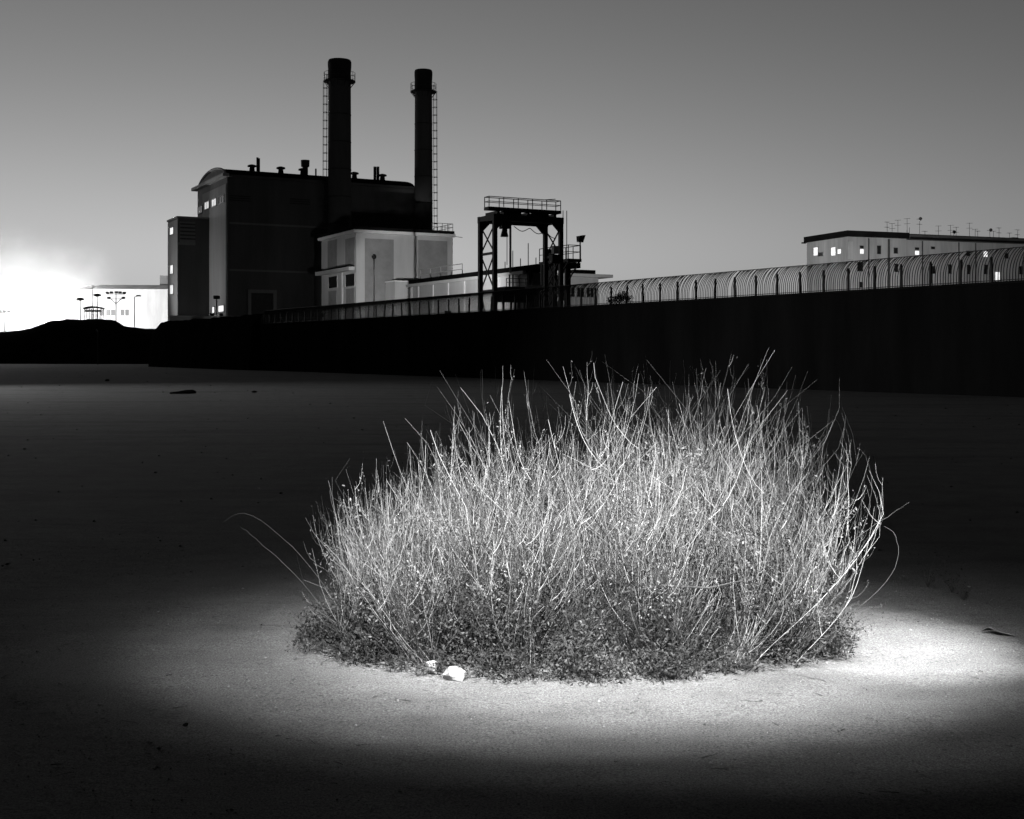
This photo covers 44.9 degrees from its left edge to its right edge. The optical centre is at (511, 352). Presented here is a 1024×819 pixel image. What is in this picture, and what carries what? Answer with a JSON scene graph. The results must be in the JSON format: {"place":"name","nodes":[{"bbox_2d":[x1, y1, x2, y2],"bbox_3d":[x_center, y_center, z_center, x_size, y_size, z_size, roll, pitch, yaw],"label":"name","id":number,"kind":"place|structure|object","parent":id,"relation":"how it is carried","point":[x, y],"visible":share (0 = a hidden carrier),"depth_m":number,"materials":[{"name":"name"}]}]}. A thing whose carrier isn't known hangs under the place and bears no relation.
{"place":"outdoors","nodes":[
{"label":"outdoors","id":0,"kind":"place"},
{"bbox_2d":[83,306,104,319],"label":"arched shelter","id":1,"kind":"object","parent":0,"point":[91,310],"visible":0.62,"depth_m":203.25,"materials":[{"name":"paint"}]},
{"bbox_2d":[76,276,167,328],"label":"warehouse","id":2,"kind":"structure","parent":0,"point":[151,307],"depth_m":261.96,"materials":[{"name":"brick"}]},
{"bbox_2d":[106,309,110,315],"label":"window","id":3,"kind":"structure","parent":2,"relation":"in","point":[108,311],"depth_m":261.42,"materials":[{"name":"glass"}]},
{"bbox_2d":[111,309,115,315],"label":"window","id":4,"kind":"structure","parent":2,"relation":"in","point":[113,311],"depth_m":261.48,"materials":[{"name":"glass"}]},
{"bbox_2d":[124,309,128,315],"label":"window","id":5,"kind":"structure","parent":2,"relation":"in","point":[126,311],"depth_m":261.67,"materials":[{"name":"glass"}]},
{"bbox_2d":[168,315,281,320],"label":"wall","id":6,"kind":"structure","parent":0,"point":[172,318],"depth_m":151.00,"materials":[{"name":"black concrete"}]},
{"bbox_2d":[315,223,462,320],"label":"annex building","id":7,"kind":"structure","parent":0,"point":[346,272],"depth_m":152.96,"materials":[{"name":"concrete"}]},
{"bbox_2d":[328,275,337,288],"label":"window","id":8,"kind":"structure","parent":7,"relation":"in","point":[332,280],"depth_m":157.09,"materials":[{"name":"glass"}]},
{"bbox_2d":[345,273,354,287],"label":"window","id":9,"kind":"structure","parent":7,"relation":"in","point":[349,278],"depth_m":151.56,"materials":[{"name":"glass"}]},
{"bbox_2d":[10,570,1002,818],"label":"pebbles","id":10,"kind":"object","parent":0,"point":[598,754],"visible":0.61,"depth_m":5.74,"materials":[{"name":"grey stone"}]},
{"bbox_2d":[1,581,1016,801],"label":"twig litter","id":11,"kind":"object","parent":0,"point":[512,731],"visible":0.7,"depth_m":5.42,"materials":[{"name":"grey plant"}]},
{"bbox_2d":[1,371,1020,572],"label":"clods","id":12,"kind":"object","parent":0,"point":[458,454],"visible":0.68,"depth_m":19.83,"materials":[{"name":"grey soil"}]},
{"bbox_2d":[0,364,1023,818],"bbox_3d":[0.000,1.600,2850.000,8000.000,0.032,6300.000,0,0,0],"label":"ground","id":13,"kind":"structure","parent":0,"point":[74,428],"depth_m":7.04,"materials":[{"name":"grey sand"}]},
{"bbox_2d":[0,310,10,331],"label":"floodlight mast","id":14,"kind":"object","parent":13,"relation":"on","point":[4,318],"visible":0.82,"depth_m":224.88,"materials":[{"name":"metal"}]},
{"bbox_2d":[0,319,154,363],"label":"earth mound","id":15,"kind":"object","parent":13,"relation":"on","point":[69,341],"visible":0.75,"depth_m":180.61,"materials":[{"name":"black soil"}]},
{"bbox_2d":[76,297,83,319],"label":"lamp post","id":16,"kind":"object","parent":13,"relation":"on","point":[80,299],"visible":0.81,"depth_m":205.88,"materials":[{"name":"metal"}]},
{"bbox_2d":[93,293,100,308],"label":"lamp post","id":17,"kind":"object","parent":13,"relation":"on","point":[97,295],"visible":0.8,"depth_m":207.79,"materials":[{"name":"metal"}]},
{"bbox_2d":[105,291,125,320],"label":"lamp post","id":18,"kind":"object","parent":13,"relation":"on","point":[119,292],"visible":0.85,"depth_m":206.80,"materials":[{"name":"metal"}]},
{"bbox_2d":[134,295,140,326],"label":"lamp post","id":19,"kind":"object","parent":13,"relation":"on","point":[134,307],"visible":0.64,"depth_m":208.94,"materials":[{"name":"metal"}]},
{"bbox_2d":[170,390,195,393],"bbox_3d":[-12.774,1.516,48.155,1.038,0.167,0.165,0,0,5],"label":"driftwood log","id":20,"kind":"object","parent":13,"relation":"on","point":[186,392],"visible":1,"depth_m":48.11,"materials":[{"name":"black wood"}]},
{"bbox_2d":[167,216,209,320],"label":"stair tower","id":21,"kind":"structure","parent":13,"relation":"on","point":[188,265],"depth_m":170.87,"materials":[{"name":"concrete"}]},
{"bbox_2d":[169,226,173,235],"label":"window","id":22,"kind":"structure","parent":21,"relation":"in","point":[171,230],"depth_m":172.83,"materials":[{"name":"glass"}]},
{"bbox_2d":[169,264,173,274],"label":"window","id":23,"kind":"structure","parent":21,"relation":"in","point":[171,266],"depth_m":172.56,"materials":[{"name":"glass"}]},
{"bbox_2d":[169,284,173,294],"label":"window","id":24,"kind":"structure","parent":21,"relation":"in","point":[171,287],"depth_m":172.83,"materials":[{"name":"glass"}]},
{"bbox_2d":[148,314,276,369],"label":"earth bank","id":25,"kind":"structure","parent":13,"relation":"on","point":[228,342],"depth_m":123.19,"materials":[{"name":"black soil"}]},
{"bbox_2d":[210,295,222,315],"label":"lamp post","id":26,"kind":"object","parent":13,"relation":"on","point":[216,297],"visible":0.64,"depth_m":157.80,"materials":[{"name":"metal"}]},
{"bbox_2d":[191,157,413,322],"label":"turbine hall","id":27,"kind":"structure","parent":13,"relation":"on","point":[265,244],"depth_m":167.75,"materials":[{"name":"brick"}]},
{"bbox_2d":[197,205,202,214],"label":"window","id":28,"kind":"structure","parent":27,"relation":"in","point":[200,208],"depth_m":176.04,"materials":[{"name":"glass"}]},
{"bbox_2d":[204,201,208,209],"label":"window","id":29,"kind":"structure","parent":27,"relation":"in","point":[206,204],"depth_m":172.91,"materials":[{"name":"glass"}]},
{"bbox_2d":[211,198,216,207],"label":"window","id":30,"kind":"structure","parent":27,"relation":"in","point":[214,201],"depth_m":169.16,"materials":[{"name":"glass"}]},
{"bbox_2d":[218,305,223,312],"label":"window","id":31,"kind":"structure","parent":27,"relation":"in","point":[220,307],"depth_m":166.05,"materials":[{"name":"glass"}]},
{"bbox_2d":[219,194,223,203],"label":"window","id":32,"kind":"structure","parent":27,"relation":"in","point":[221,198],"depth_m":165.76,"materials":[{"name":"glass"}]},
{"bbox_2d":[247,289,276,314],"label":"door","id":33,"kind":"structure","parent":27,"relation":"in","point":[258,301],"depth_m":165.88,"materials":[{"name":"metal"}]},
{"bbox_2d":[322,58,355,233],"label":"chimney","id":34,"kind":"object","parent":13,"relation":"on","point":[339,81],"visible":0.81,"depth_m":163.84,"materials":[{"name":"brick"}]},
{"bbox_2d":[372,254,375,317],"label":"lamp post","id":35,"kind":"object","parent":13,"relation":"on","point":[373,256],"visible":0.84,"depth_m":131.94,"materials":[{"name":"metal"}]},
{"bbox_2d":[385,280,412,316],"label":"lean to","id":36,"kind":"object","parent":13,"relation":"on","point":[397,289],"visible":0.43,"depth_m":149.77,"materials":[{"name":"concrete"}]},
{"bbox_2d":[410,68,437,229],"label":"chimney","id":37,"kind":"object","parent":13,"relation":"on","point":[423,91],"visible":0.69,"depth_m":171.62,"materials":[{"name":"brick"}]},
{"bbox_2d":[425,660,437,673],"bbox_3d":[-0.399,1.572,6.186,0.059,0.081,0.062,0,0,-40],"label":"stone","id":38,"kind":"object","parent":13,"relation":"on","point":[432,670],"visible":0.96,"depth_m":6.17,"materials":[{"name":"white stone"}]},
{"bbox_2d":[442,666,465,680],"bbox_3d":[-0.284,1.575,6.069,0.118,0.087,0.068,0,0,0],"label":"stone","id":39,"kind":"object","parent":13,"relation":"on","point":[453,673],"visible":0.98,"depth_m":6.04,"materials":[{"name":"white stone"}]},
{"bbox_2d":[406,243,580,314],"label":"long shed","id":40,"kind":"structure","parent":13,"relation":"on","point":[462,283],"depth_m":102.59,"materials":[{"name":"metal"}]},
{"bbox_2d":[497,274,543,309],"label":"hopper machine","id":41,"kind":"object","parent":13,"relation":"on","point":[513,287],"visible":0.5,"depth_m":82.82,"materials":[{"name":"metal"}]},
{"bbox_2d":[477,196,566,307],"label":"gantry crane","id":42,"kind":"object","parent":13,"relation":"on","point":[506,218],"visible":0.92,"depth_m":84.64,"materials":[{"name":"metal"}]},
{"bbox_2d":[539,244,581,307],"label":"service platform","id":43,"kind":"structure","parent":13,"relation":"on","point":[566,262],"depth_m":88.22,"materials":[{"name":"metal"}]},
{"bbox_2d":[576,235,585,258],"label":"floodlight","id":44,"kind":"object","parent":43,"relation":"on","point":[581,238],"visible":1,"depth_m":86.68,"materials":[{"name":"metal"}]},
{"bbox_2d":[224,348,918,687],"bbox_3d":[0.316,0.793,6.784,3.380,1.636,3.030,0,0,-36],"label":"broom shrub","id":45,"kind":"object","parent":13,"relation":"on","point":[646,583],"visible":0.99,"depth_m":6.41,"materials":[{"name":"grey plant"}]},
{"bbox_2d":[286,606,860,682],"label":"leaf litter","id":46,"kind":"object","parent":13,"relation":"on","point":[760,665],"visible":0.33,"depth_m":6.28,"materials":[{"name":"plant"}]},
{"bbox_2d":[258,280,1023,396],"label":"perimeter wall","id":47,"kind":"structure","parent":13,"relation":"on","point":[959,339],"depth_m":58.23,"materials":[{"name":"concrete"}]},
{"bbox_2d":[607,290,631,305],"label":"bush","id":48,"kind":"object","parent":47,"relation":"on","point":[620,297],"visible":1,"depth_m":65.16,"materials":[{"name":"black plant"}]},
{"bbox_2d":[260,247,1023,323],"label":"security fence","id":49,"kind":"object","parent":47,"relation":"on","point":[280,314],"visible":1,"depth_m":64.02,"materials":[{"name":"metal"}]},
{"bbox_2d":[801,230,1023,292],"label":"apartment block","id":50,"kind":"structure","parent":13,"relation":"on","point":[845,246],"depth_m":205.49,"materials":[{"name":"concrete"}]},
{"bbox_2d":[813,247,817,255],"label":"window","id":51,"kind":"structure","parent":50,"relation":"in","point":[815,249],"depth_m":208.52,"materials":[{"name":"glass"}]},
{"bbox_2d":[831,247,835,255],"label":"window","id":52,"kind":"structure","parent":50,"relation":"in","point":[833,249],"depth_m":203.69,"materials":[{"name":"glass"}]},
{"bbox_2d":[857,262,863,271],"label":"window","id":53,"kind":"structure","parent":50,"relation":"in","point":[857,262],"depth_m":200.75,"materials":[{"name":"glass"}]},
{"bbox_2d":[877,245,880,254],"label":"window","id":54,"kind":"structure","parent":50,"relation":"in","point":[878,246],"depth_m":201.96,"materials":[{"name":"glass"}]},
{"bbox_2d":[893,247,897,253],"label":"window","id":55,"kind":"structure","parent":50,"relation":"in","point":[895,249],"depth_m":203.10,"materials":[{"name":"glass"}]},
{"bbox_2d":[894,263,898,271],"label":"window","id":56,"kind":"structure","parent":50,"relation":"in","point":[895,263],"depth_m":203.15,"materials":[{"name":"glass"}]},
{"bbox_2d":[947,264,951,273],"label":"window","id":57,"kind":"structure","parent":50,"relation":"in","point":[948,264],"depth_m":207.51,"materials":[{"name":"glass"}]},
{"bbox_2d":[966,264,970,274],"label":"window","id":58,"kind":"structure","parent":50,"relation":"in","point":[966,264],"depth_m":208.88,"materials":[{"name":"glass"}]},
{"bbox_2d":[983,264,987,274],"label":"window","id":59,"kind":"structure","parent":50,"relation":"in","point":[986,270],"depth_m":210.06,"materials":[{"name":"glass"}]},
{"bbox_2d":[994,272,999,279],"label":"window","id":60,"kind":"structure","parent":50,"relation":"in","point":[995,273],"depth_m":210.88,"materials":[{"name":"glass"}]},
{"bbox_2d":[910,552,948,586],"bbox_3d":[2.838,1.474,8.440,0.258,0.255,0.207,0,0,19],"label":"dry weed","id":61,"kind":"object","parent":13,"relation":"on","point":[928,583],"visible":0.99,"depth_m":8.42,"materials":[{"name":"grey plant"}]},
{"bbox_2d":[935,567,969,592],"bbox_3d":[2.920,1.510,8.240,0.227,0.182,0.133,0,0,43],"label":"dry weed","id":62,"kind":"object","parent":13,"relation":"on","point":[952,587],"visible":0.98,"depth_m":8.24,"materials":[{"name":"grey plant"}]},
{"bbox_2d":[954,580,975,599],"bbox_3d":[2.902,1.533,7.951,0.118,0.135,0.170,0,0,13],"label":"dry weed","id":63,"kind":"object","parent":13,"relation":"on","point":[964,595],"visible":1,"depth_m":7.96,"materials":[{"name":"grey plant"}]},
{"bbox_2d":[981,627,1012,634],"bbox_3d":[2.764,1.578,7.048,0.082,0.037,0.186,0,0,-37],"label":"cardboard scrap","id":64,"kind":"object","parent":13,"relation":"on","point":[987,628],"visible":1,"depth_m":7.07,"materials":[{"name":"grey cardboard"}]},
{"bbox_2d":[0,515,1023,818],"bbox_3d":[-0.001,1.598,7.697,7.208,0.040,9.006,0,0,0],"label":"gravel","id":65,"kind":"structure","parent":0,"point":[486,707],"depth_m":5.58,"materials":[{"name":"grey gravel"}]},
{"bbox_2d":[0,0,1023,331],"label":"sky","id":66,"kind":"structure","parent":0,"point":[678,137],"materials":[{"name":"grey"}]},
{"bbox_2d":[557,270,612,306],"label":"flat roofed building","id":67,"kind":"structure","parent":0,"point":[582,277],"depth_m":122.72,"materials":[{"name":"metal"}]},
{"bbox_2d":[576,287,584,297],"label":"window","id":68,"kind":"structure","parent":67,"relation":"in","point":[576,287],"depth_m":122.40,"materials":[{"name":"glass"}]},
{"bbox_2d":[586,287,593,297],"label":"window","id":69,"kind":"structure","parent":67,"relation":"in","point":[591,295],"depth_m":122.94,"materials":[{"name":"glass"}]}
]}

